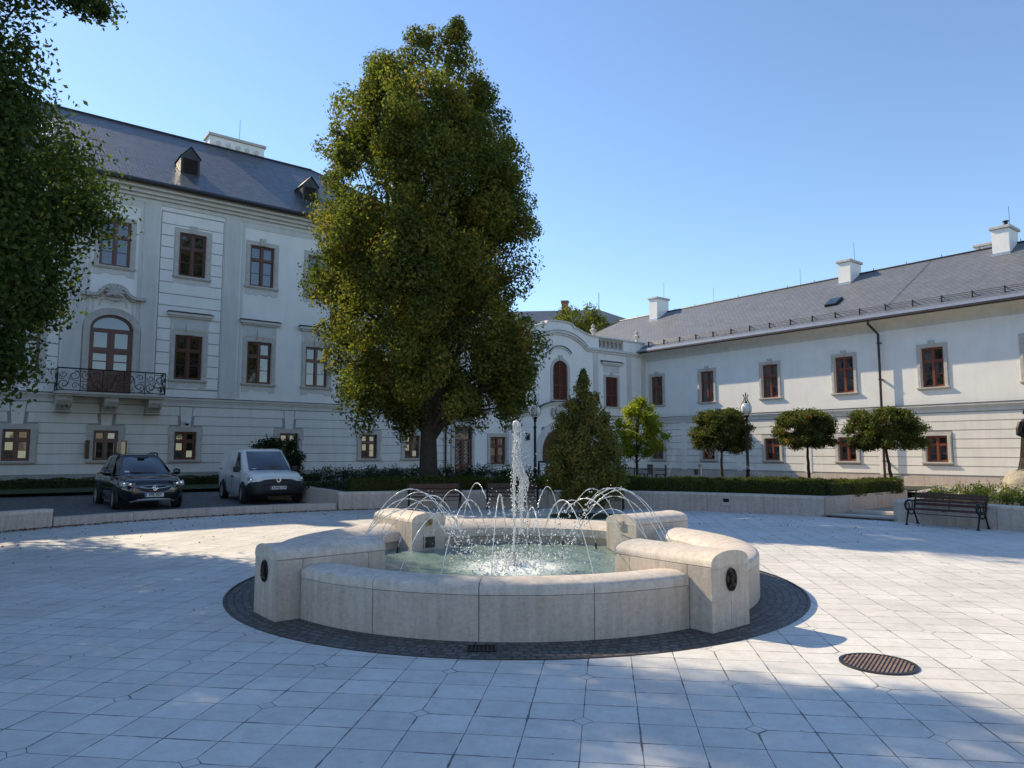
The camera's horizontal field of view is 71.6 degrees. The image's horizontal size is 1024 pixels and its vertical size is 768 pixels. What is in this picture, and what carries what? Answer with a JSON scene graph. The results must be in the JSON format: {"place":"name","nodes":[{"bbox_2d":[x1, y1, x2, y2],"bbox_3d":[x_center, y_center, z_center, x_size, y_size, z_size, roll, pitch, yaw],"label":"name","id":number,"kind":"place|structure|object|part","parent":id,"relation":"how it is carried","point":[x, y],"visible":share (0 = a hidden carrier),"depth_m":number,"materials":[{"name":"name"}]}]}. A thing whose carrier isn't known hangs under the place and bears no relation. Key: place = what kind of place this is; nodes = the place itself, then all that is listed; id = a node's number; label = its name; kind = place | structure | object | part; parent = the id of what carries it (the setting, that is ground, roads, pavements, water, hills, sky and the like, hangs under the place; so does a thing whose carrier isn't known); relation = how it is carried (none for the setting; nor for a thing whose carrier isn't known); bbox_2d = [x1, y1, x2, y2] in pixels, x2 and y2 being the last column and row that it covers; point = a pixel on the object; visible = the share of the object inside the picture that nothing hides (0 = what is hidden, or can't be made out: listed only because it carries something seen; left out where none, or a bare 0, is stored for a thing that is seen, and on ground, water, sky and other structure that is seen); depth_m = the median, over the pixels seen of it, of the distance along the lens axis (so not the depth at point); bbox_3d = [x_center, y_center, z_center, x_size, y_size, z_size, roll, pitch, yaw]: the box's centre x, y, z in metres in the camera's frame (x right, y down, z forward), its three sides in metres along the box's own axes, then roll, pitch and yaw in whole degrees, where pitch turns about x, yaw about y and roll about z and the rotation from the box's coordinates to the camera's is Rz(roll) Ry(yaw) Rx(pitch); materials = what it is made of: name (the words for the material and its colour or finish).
{"place":"outdoors","nodes":[
{"label":"outdoors","id":0,"kind":"place"},
{"bbox_2d":[0,486,304,516],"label":"car park","id":1,"kind":"structure","parent":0,"point":[70,503],"depth_m":23.47,"materials":[{"name":"grey asphalt"}]},
{"bbox_2d":[93,452,183,508],"bbox_3d":[-11.959,2.981,22.714,2.200,1.895,4.355,5,-7,-40],"label":"parked car","id":2,"kind":"object","parent":1,"relation":"on","point":[120,478],"visible":0.99,"depth_m":21.67,"materials":[{"name":"black paint"}]},
{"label":"side window","id":3,"kind":"part","parent":2,"relation":"part of","materials":[{"name":"grey glass"}]},
{"bbox_2d":[219,449,302,503],"bbox_3d":[-8.998,3.251,25.369,2.200,1.887,4.551,4,-7,-34],"label":"parked van","id":4,"kind":"object","parent":1,"relation":"on","point":[244,474],"visible":0.98,"depth_m":24.32,"materials":[{"name":"white paint"}]},
{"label":"side window","id":5,"kind":"part","parent":4,"relation":"part of","materials":[{"name":"grey glass"}]},
{"bbox_2d":[267,494,301,499],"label":"wall","id":6,"kind":"structure","parent":1,"relation":"on","point":[285,497],"depth_m":25.52,"materials":[{"name":"stone"}]},
{"bbox_2d":[0,479,393,493],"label":"lawn strip","id":7,"kind":"object","parent":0,"point":[81,489],"visible":0.33,"depth_m":27.28,"materials":[{"name":"green plant"}]},
{"bbox_2d":[0,472,322,489],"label":"clipped hedge","id":8,"kind":"object","parent":7,"relation":"on","point":[26,483],"visible":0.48,"depth_m":28.41,"materials":[{"name":"green plant"}]},
{"bbox_2d":[249,434,306,475],"bbox_3d":[-10.206,3.377,30.796,2.533,2.467,2.176,0,-5,0],"label":"evergreen shrub","id":9,"kind":"object","parent":7,"relation":"on","point":[296,457],"visible":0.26,"depth_m":30.74,"materials":[{"name":"green plant"}]},
{"bbox_2d":[0,507,1023,767],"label":"plaza paving","id":10,"kind":"structure","parent":0,"point":[130,645],"depth_m":5.54,"materials":[{"name":"grey stone"}]},
{"bbox_2d":[408,483,461,509],"bbox_3d":[-2.344,3.397,21.522,1.607,0.806,0.642,1,-6,-11],"label":"park bench","id":11,"kind":"object","parent":10,"relation":"on","point":[444,491],"visible":0.88,"depth_m":21.71,"materials":[{"name":"red wood"}]},
{"bbox_2d":[0,507,966,567],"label":"fallen leaves","id":12,"kind":"object","parent":10,"relation":"on","point":[76,525],"visible":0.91,"depth_m":17.73,"materials":[{"name":"brown plant"}]},
{"bbox_2d":[486,482,538,508],"bbox_3d":[0.013,3.420,21.760,1.607,0.806,0.642,0,-5,0],"label":"park bench","id":13,"kind":"object","parent":10,"relation":"on","point":[508,488],"visible":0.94,"depth_m":21.98,"materials":[{"name":"red wood"}]},
{"bbox_2d":[225,571,808,658],"bbox_3d":[0.055,2.673,9.641,7.360,0.001,7.360,0,-5,0],"label":"setts ring","id":14,"kind":"object","parent":10,"relation":"on","point":[781,602],"visible":0.17,"depth_m":6.68,"materials":[{"name":"grey stone"}]},
{"bbox_2d":[466,645,496,651],"bbox_3d":[-0.270,2.367,6.325,0.260,0.038,0.200,0,-5,0],"label":"drain grate","id":15,"kind":"object","parent":14,"relation":"on","point":[481,648],"visible":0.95,"depth_m":6.31,"materials":[{"name":"black metal"}]},
{"bbox_2d":[223,570,810,659],"bbox_3d":[0.055,2.682,9.640,7.384,0.035,7.384,0,-5,0],"label":"ring edging","id":16,"kind":"object","parent":10,"relation":"on","point":[791,622],"visible":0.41,"depth_m":6.42,"materials":[{"name":"stone"}]},
{"bbox_2d":[550,513,613,518],"bbox_3d":[2.000,3.573,19.249,2.040,0.001,2.040,0,-5,0],"label":"tree pit","id":17,"kind":"object","parent":10,"relation":"on","point":[589,515],"visible":0.64,"depth_m":19.07,"materials":[{"name":"soil"}]},
{"bbox_2d":[538,367,631,514],"bbox_3d":[2.020,1.626,19.826,2.578,4.202,2.511,0,-5,0],"label":"conical tree","id":18,"kind":"object","parent":17,"relation":"on","point":[579,426],"visible":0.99,"depth_m":19.32,"materials":[{"name":"green plant"}]},
{"bbox_2d":[570,484,624,510],"bbox_3d":[2.578,3.395,21.496,1.607,0.806,0.642,-1,-6,12],"label":"park bench","id":19,"kind":"object","parent":10,"relation":"on","point":[623,508],"visible":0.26,"depth_m":21.32,"materials":[{"name":"red wood"}]},
{"bbox_2d":[839,653,919,675],"bbox_3d":[3.020,2.316,5.858,0.594,0.032,0.594,-4,-7,35],"label":"manhole cover","id":20,"kind":"object","parent":10,"relation":"on","point":[875,663],"visible":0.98,"depth_m":5.84,"materials":[{"name":"metal"}]},
{"bbox_2d":[904,491,990,530],"bbox_3d":[10.068,2.923,16.504,0.642,0.806,1.607,4,-7,-34],"label":"park bench","id":21,"kind":"object","parent":10,"relation":"on","point":[951,497],"visible":1,"depth_m":16.55,"materials":[{"name":"red wood"}]},
{"bbox_2d":[0,0,1023,318],"label":"sky","id":22,"kind":"structure","parent":0,"point":[680,151],"materials":[{"name":"blue"}]},
{"bbox_2d":[300,492,927,500],"bbox_3d":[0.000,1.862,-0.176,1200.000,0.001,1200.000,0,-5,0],"label":"ground","id":23,"kind":"structure","parent":0,"point":[909,495],"depth_m":30.78,"materials":[{"name":"soil"}]},
{"bbox_2d":[0,508,52,531],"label":"wall","id":24,"kind":"structure","parent":23,"relation":"on","point":[24,519],"depth_m":15.92,"materials":[{"name":"stone"}]},
{"bbox_2d":[52,502,336,526],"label":"wall","id":25,"kind":"structure","parent":23,"relation":"on","point":[85,519],"depth_m":18.77,"materials":[{"name":"stone"}]},
{"bbox_2d":[0,101,474,487],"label":"palace","id":26,"kind":"structure","parent":23,"relation":"on","point":[201,317],"depth_m":33.50,"materials":[{"name":"paint"}]},
{"bbox_2d":[0,423,38,463],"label":"window","id":27,"kind":"structure","parent":26,"relation":"in","point":[16,440],"depth_m":28.76,"materials":[{"name":"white wood"}]},
{"bbox_2d":[0,306,46,381],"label":"window","id":28,"kind":"structure","parent":26,"relation":"in","point":[42,354],"depth_m":29.37,"materials":[{"name":"white wood"}]},
{"bbox_2d":[84,425,126,462],"bbox_3d":[-17.522,2.592,30.608,1.570,1.620,0.500,4,-7,-38],"label":"window","id":29,"kind":"structure","parent":26,"relation":"in","point":[100,443],"depth_m":30.63,"materials":[{"name":"red wood"}]},
{"bbox_2d":[79,283,145,393],"bbox_3d":[-17.438,-1.965,30.965,2.480,4.840,0.740,4,-7,-38],"label":"balcony door","id":30,"kind":"structure","parent":26,"relation":"in","point":[109,334],"depth_m":31.04,"materials":[{"name":"red wood"}]},
{"bbox_2d":[93,212,136,278],"bbox_3d":[-17.570,-6.166,31.469,1.700,2.840,0.390,4,-7,-38],"label":"window","id":31,"kind":"structure","parent":26,"relation":"in","point":[116,261],"depth_m":31.54,"materials":[{"name":"white wood"}]},
{"bbox_2d":[167,427,202,462],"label":"window","id":32,"kind":"structure","parent":26,"relation":"in","point":[181,448],"depth_m":32.61,"materials":[{"name":"red wood"}]},
{"bbox_2d":[167,310,213,389],"bbox_3d":[-14.995,-1.557,32.944,2.040,3.580,0.540,4,-7,-38],"label":"window","id":33,"kind":"structure","parent":26,"relation":"in","point":[185,369],"depth_m":32.96,"materials":[{"name":"red wood"}]},
{"bbox_2d":[172,226,211,287],"bbox_3d":[-15.041,-5.981,33.422,1.700,2.840,0.390,4,-7,-38],"label":"window","id":34,"kind":"structure","parent":26,"relation":"in","point":[191,252],"depth_m":33.41,"materials":[{"name":"red wood"}]},
{"bbox_2d":[239,318,281,392],"bbox_3d":[-12.427,-1.369,34.927,2.040,3.580,0.540,4,-7,-38],"label":"window","id":35,"kind":"structure","parent":26,"relation":"in","point":[256,357],"depth_m":34.94,"materials":[{"name":"red wood"}]},
{"bbox_2d":[244,239,278,297],"bbox_3d":[-12.473,-5.774,35.403,1.700,2.880,0.390,4,-7,-38],"label":"window","id":36,"kind":"structure","parent":26,"relation":"in","point":[260,261],"depth_m":35.40,"materials":[{"name":"red wood"}]},
{"bbox_2d":[274,429,303,460],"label":"window","id":37,"kind":"structure","parent":26,"relation":"in","point":[286,434],"depth_m":35.66,"materials":[{"name":"white wood"}]},
{"bbox_2d":[299,325,332,395],"bbox_3d":[-10.099,-1.199,36.723,2.040,3.580,0.540,4,-7,-38],"label":"window","id":38,"kind":"structure","parent":26,"relation":"in","point":[312,380],"depth_m":36.67,"materials":[{"name":"white wood"}]},
{"bbox_2d":[303,249,331,303],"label":"window","id":39,"kind":"structure","parent":26,"relation":"in","point":[307,257],"depth_m":36.90,"materials":[{"name":"white wood"}]},
{"bbox_2d":[356,430,381,460],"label":"window","id":40,"kind":"structure","parent":26,"relation":"in","point":[366,450],"depth_m":38.24,"materials":[{"name":"red wood"}]},
{"bbox_2d":[400,431,420,459],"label":"window","id":41,"kind":"structure","parent":26,"relation":"in","point":[411,453],"depth_m":39.84,"materials":[{"name":"red wood"}]},
{"bbox_2d":[449,341,463,390],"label":"window","id":42,"kind":"structure","parent":26,"relation":"in","point":[450,341],"depth_m":42.20,"materials":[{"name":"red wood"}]},
{"bbox_2d":[451,422,474,475],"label":"entrance door","id":43,"kind":"structure","parent":26,"relation":"in","point":[460,455],"depth_m":41.98,"materials":[{"name":"red wood"}]},
{"bbox_2d":[254,420,759,641],"bbox_3d":[0.025,1.715,9.802,6.371,2.430,6.371,0,-5,0],"label":"fountain","id":44,"kind":"object","parent":23,"relation":"on","point":[404,572],"visible":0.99,"depth_m":7.29,"materials":[{"name":"beige stone"}]},
{"bbox_2d":[478,300,625,325],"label":"background house","id":45,"kind":"structure","parent":23,"relation":"on","point":[538,317],"depth_m":98.64,"materials":[{"name":"white paint"}]},
{"bbox_2d":[475,312,646,477],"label":"gate wing","id":46,"kind":"structure","parent":23,"relation":"on","point":[615,369],"depth_m":47.40,"materials":[{"name":"white paint"}]},
{"bbox_2d":[486,433,510,465],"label":"window","id":47,"kind":"structure","parent":46,"relation":"in","point":[495,441],"depth_m":43.51,"materials":[{"name":"red wood"}]},
{"bbox_2d":[542,427,563,467],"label":"gate door","id":48,"kind":"structure","parent":46,"relation":"in","point":[543,454],"depth_m":46.10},
{"bbox_2d":[552,301,621,333],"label":"deciduous tree","id":49,"kind":"object","parent":23,"relation":"on","point":[591,317],"visible":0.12,"depth_m":65.83,"materials":[{"name":"green plant"}]},
{"bbox_2d":[301,486,907,516],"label":"planter wall","id":50,"kind":"structure","parent":23,"relation":"on","point":[811,505],"depth_m":21.26,"materials":[{"name":"stone"}]},
{"bbox_2d":[595,206,1023,487],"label":"wing","id":51,"kind":"structure","parent":23,"relation":"on","point":[937,344],"depth_m":40.33,"materials":[{"name":"white paint"}]},
{"bbox_2d":[648,371,665,406],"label":"window","id":52,"kind":"structure","parent":51,"relation":"in","point":[658,383],"depth_m":51.23,"materials":[{"name":"brown wood"}]},
{"bbox_2d":[649,437,666,460],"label":"window","id":53,"kind":"structure","parent":51,"relation":"in","point":[661,456],"depth_m":50.69,"materials":[{"name":"white wood"}]},
{"bbox_2d":[697,366,716,403],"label":"window","id":54,"kind":"structure","parent":51,"relation":"in","point":[708,379],"depth_m":47.83,"materials":[{"name":"brown wood"}]},
{"bbox_2d":[699,449,718,460],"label":"window","id":55,"kind":"structure","parent":51,"relation":"in","point":[707,457],"depth_m":47.36,"materials":[{"name":"brown wood"}]},
{"bbox_2d":[758,359,781,399],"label":"window","id":56,"kind":"structure","parent":51,"relation":"in","point":[771,380],"depth_m":44.09,"materials":[{"name":"brown wood"}]},
{"bbox_2d":[761,435,783,461],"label":"window","id":57,"kind":"structure","parent":51,"relation":"in","point":[774,451],"depth_m":43.76,"materials":[{"name":"brown wood"}]},
{"bbox_2d":[831,350,858,395],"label":"window","id":58,"kind":"structure","parent":51,"relation":"in","point":[846,382],"depth_m":40.40,"materials":[{"name":"brown wood"}]},
{"bbox_2d":[834,434,861,462],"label":"window","id":59,"kind":"structure","parent":51,"relation":"in","point":[847,455],"depth_m":40.16,"materials":[{"name":"brown wood"}]},
{"bbox_2d":[916,340,950,389],"bbox_3d":[21.784,-0.986,36.746,0.390,2.540,1.580,4,-7,-38],"label":"window","id":60,"kind":"structure","parent":51,"relation":"in","point":[934,365],"depth_m":36.75,"materials":[{"name":"brown wood"}]},
{"bbox_2d":[921,431,953,464],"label":"window","id":61,"kind":"structure","parent":51,"relation":"in","point":[940,451],"depth_m":36.30,"materials":[{"name":"brown wood"}]},
{"bbox_2d":[1018,333,1023,383],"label":"window","id":62,"kind":"structure","parent":51,"relation":"in","point":[1020,336],"depth_m":33.58,"materials":[{"name":"white wood"}]},
{"bbox_2d":[832,509,893,520],"bbox_3d":[9.694,3.559,19.106,1.424,0.210,1.740,5,-8,-44],"label":"garden step","id":63,"kind":"object","parent":23,"relation":"on","point":[875,511],"visible":0.43,"depth_m":19.05,"materials":[{"name":"stone"}]},
{"bbox_2d":[893,492,1023,531],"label":"planter wall","id":64,"kind":"structure","parent":23,"relation":"on","point":[1005,517],"depth_m":16.55,"materials":[{"name":"stone"}]},
{"bbox_2d":[937,493,1021,505],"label":"rose bed soil","id":65,"kind":"structure","parent":64,"relation":"in","point":[1015,504],"depth_m":18.18,"materials":[{"name":"brown soil"}]},
{"bbox_2d":[911,479,1023,505],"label":"rose bushes","id":66,"kind":"object","parent":65,"relation":"on","point":[1006,496],"visible":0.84,"depth_m":18.10,"materials":[{"name":"green plant"}]},
{"bbox_2d":[1002,469,1023,497],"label":"boulder pedestal","id":67,"kind":"object","parent":65,"relation":"on","point":[1015,477],"visible":0.48,"depth_m":19.66,"materials":[{"name":"beige stone"}]},
{"bbox_2d":[1016,409,1023,470],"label":"statue","id":68,"kind":"object","parent":67,"relation":"on","point":[1020,429],"visible":1,"depth_m":19.86,"materials":[{"name":"grey stone"}]},
{"bbox_2d":[325,486,940,491],"bbox_3d":[4.650,3.999,27.747,23.700,0.160,17.000,0,-5,0],"label":"garden bed","id":69,"kind":"object","parent":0,"point":[911,488],"visible":0.13,"depth_m":25.52,"materials":[{"name":"soil"}]},
{"bbox_2d":[301,480,350,490],"bbox_3d":[-0.527,3.677,26.236,14.316,0.323,7.323,0,-5,0],"label":"ground cover","id":70,"kind":"object","parent":69,"relation":"on","point":[333,483],"visible":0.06,"depth_m":24.94,"materials":[{"name":"green plant"}]},
{"bbox_2d":[304,462,537,482],"bbox_3d":[-3.820,4.141,33.580,11.718,1.050,4.639,3,-6,-28],"label":"shrub border","id":71,"kind":"object","parent":69,"relation":"on","point":[346,474],"visible":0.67,"depth_m":32.75,"materials":[{"name":"green plant"}]},
{"bbox_2d":[297,14,552,479],"bbox_3d":[-2.997,-4.785,24.328,8.743,16.909,8.719,0,-5,0],"label":"oak tree","id":72,"kind":"object","parent":69,"relation":"on","point":[445,240],"visible":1,"depth_m":22.42,"materials":[{"name":"green plant"}]},
{"bbox_2d":[529,395,540,477],"bbox_3d":[0.840,2.098,25.918,0.365,3.480,0.365,-3,-6,27],"label":"street lamp","id":73,"kind":"object","parent":69,"relation":"on","point":[537,411],"visible":0.7,"depth_m":25.88,"materials":[{"name":"black metal"}]},
{"bbox_2d":[537,461,549,474],"bbox_3d":[1.550,4.199,33.956,0.600,1.050,0.560,1,-5,-10],"label":"sign board","id":74,"kind":"object","parent":69,"relation":"on","point":[540,466],"visible":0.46,"depth_m":33.87,"materials":[{"name":"white plastic"}]},
{"bbox_2d":[527,474,638,479],"bbox_3d":[2.539,3.503,25.795,4.140,0.565,0.813,-1,-5,9],"label":"clipped hedge","id":75,"kind":"object","parent":69,"relation":"on","point":[548,475],"visible":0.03,"depth_m":25.76,"materials":[{"name":"green plant"}]},
{"bbox_2d":[348,474,904,496],"bbox_3d":[3.452,3.068,21.562,17.275,0.594,3.184,0,-5,5],"label":"clipped hedge","id":76,"kind":"object","parent":69,"relation":"on","point":[835,487],"visible":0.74,"depth_m":21.63,"materials":[{"name":"green plant"}]},
{"bbox_2d":[612,395,671,475],"bbox_3d":[5.360,2.345,29.801,2.438,3.850,2.447,-5,-7,41],"label":"young tree","id":77,"kind":"object","parent":69,"relation":"on","point":[649,422],"visible":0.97,"depth_m":29.59,"materials":[{"name":"green plant"}]},
{"bbox_2d":[639,464,652,476],"bbox_3d":[6.350,4.255,33.649,0.480,0.880,0.540,2,-6,-20],"label":"cafe chair","id":78,"kind":"object","parent":69,"relation":"on","point":[650,469],"visible":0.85,"depth_m":33.70,"materials":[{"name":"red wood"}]},
{"bbox_2d":[655,465,666,478],"bbox_3d":[6.900,4.190,32.952,0.480,0.880,0.540,0,-5,5],"label":"cafe chair","id":79,"kind":"object","parent":69,"relation":"on","point":[665,474],"visible":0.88,"depth_m":32.73,"materials":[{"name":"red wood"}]},
{"bbox_2d":[636,475,715,480],"bbox_3d":[5.791,3.449,24.985,2.837,0.522,0.784,-2,-6,20],"label":"clipped hedge","id":80,"kind":"object","parent":69,"relation":"on","point":[670,477],"visible":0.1,"depth_m":25.15,"materials":[{"name":"green plant"}]},
{"bbox_2d":[667,424,690,477],"bbox_3d":[5.875,2.167,24.750,1.240,2.964,1.174,0,-5,0],"label":"lawn sprinkler","id":81,"kind":"object","parent":69,"relation":"on","point":[677,445],"visible":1,"depth_m":24.53,"materials":[{"name":"plastic"}]},
{"bbox_2d":[687,407,755,476],"bbox_3d":[7.950,2.418,26.853,2.669,3.120,2.312,0,-5,0],"label":"clipped tree","id":82,"kind":"object","parent":69,"relation":"on","point":[727,423],"visible":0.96,"depth_m":26.53,"materials":[{"name":"green plant"}]},
{"bbox_2d":[717,475,764,480],"bbox_3d":[7.811,3.351,24.096,1.630,0.543,0.678,-3,-6,26],"label":"clipped hedge","id":83,"kind":"object","parent":69,"relation":"on","point":[743,477],"visible":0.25,"depth_m":24.04,"materials":[{"name":"green plant"}]},
{"bbox_2d":[740,392,751,476],"bbox_3d":[8.410,2.011,25.424,0.365,3.480,0.365,-3,-6,27],"label":"street lamp","id":84,"kind":"object","parent":69,"relation":"on","point":[746,408],"visible":0.87,"depth_m":25.40,"materials":[{"name":"black metal"}]},
{"bbox_2d":[763,475,802,482],"bbox_3d":[8.948,3.276,23.424,1.261,0.562,0.692,-4,-7,35],"label":"clipped hedge","id":85,"kind":"object","parent":69,"relation":"on","point":[773,477],"visible":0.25,"depth_m":23.46,"materials":[{"name":"green plant"}]},
{"bbox_2d":[770,407,840,478],"bbox_3d":[10.725,2.358,25.928,2.435,3.056,2.139,-2,-6,20],"label":"clipped tree","id":86,"kind":"object","parent":69,"relation":"on","point":[813,428],"visible":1,"depth_m":25.49,"materials":[{"name":"green plant"}]},
{"bbox_2d":[799,476,871,481],"bbox_3d":[10.246,3.199,22.456,2.258,0.541,0.679,-4,-7,37],"label":"clipped hedge","id":87,"kind":"object","parent":69,"relation":"on","point":[805,478],"visible":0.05,"depth_m":22.67,"materials":[{"name":"green plant"}]},
{"bbox_2d":[840,405,932,480],"bbox_3d":[12.866,2.236,24.394,3.172,2.978,2.492,0,-5,0],"label":"clipped tree","id":88,"kind":"object","parent":69,"relation":"on","point":[903,428],"visible":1,"depth_m":23.83,"materials":[{"name":"green plant"}]},
{"bbox_2d":[694,463,702,476],"bbox_3d":[7.275,3.522,27.692,0.330,0.860,0.180,0,-5,0],"label":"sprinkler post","id":89,"kind":"object","parent":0,"point":[700,465],"visible":0.85,"depth_m":27.67,"materials":[{"name":"metal"}]},
{"bbox_2d":[645,476,1002,493],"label":"forecourt path","id":90,"kind":"structure","parent":0,"point":[926,490],"depth_m":32.88,"materials":[{"name":"grey stone"}]},
{"bbox_2d":[829,507,895,519],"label":"side path","id":91,"kind":"structure","parent":0,"point":[882,509],"depth_m":19.07,"materials":[{"name":"grey stone"}]},
{"label":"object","id":92,"kind":"structure","parent":0,"visible":0},
{"bbox_2d":[0,0,142,413],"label":"deciduous tree","id":93,"kind":"object","parent":92,"relation":"on","point":[25,198],"visible":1,"depth_m":13.87,"materials":[{"name":"green plant"}]}
]}

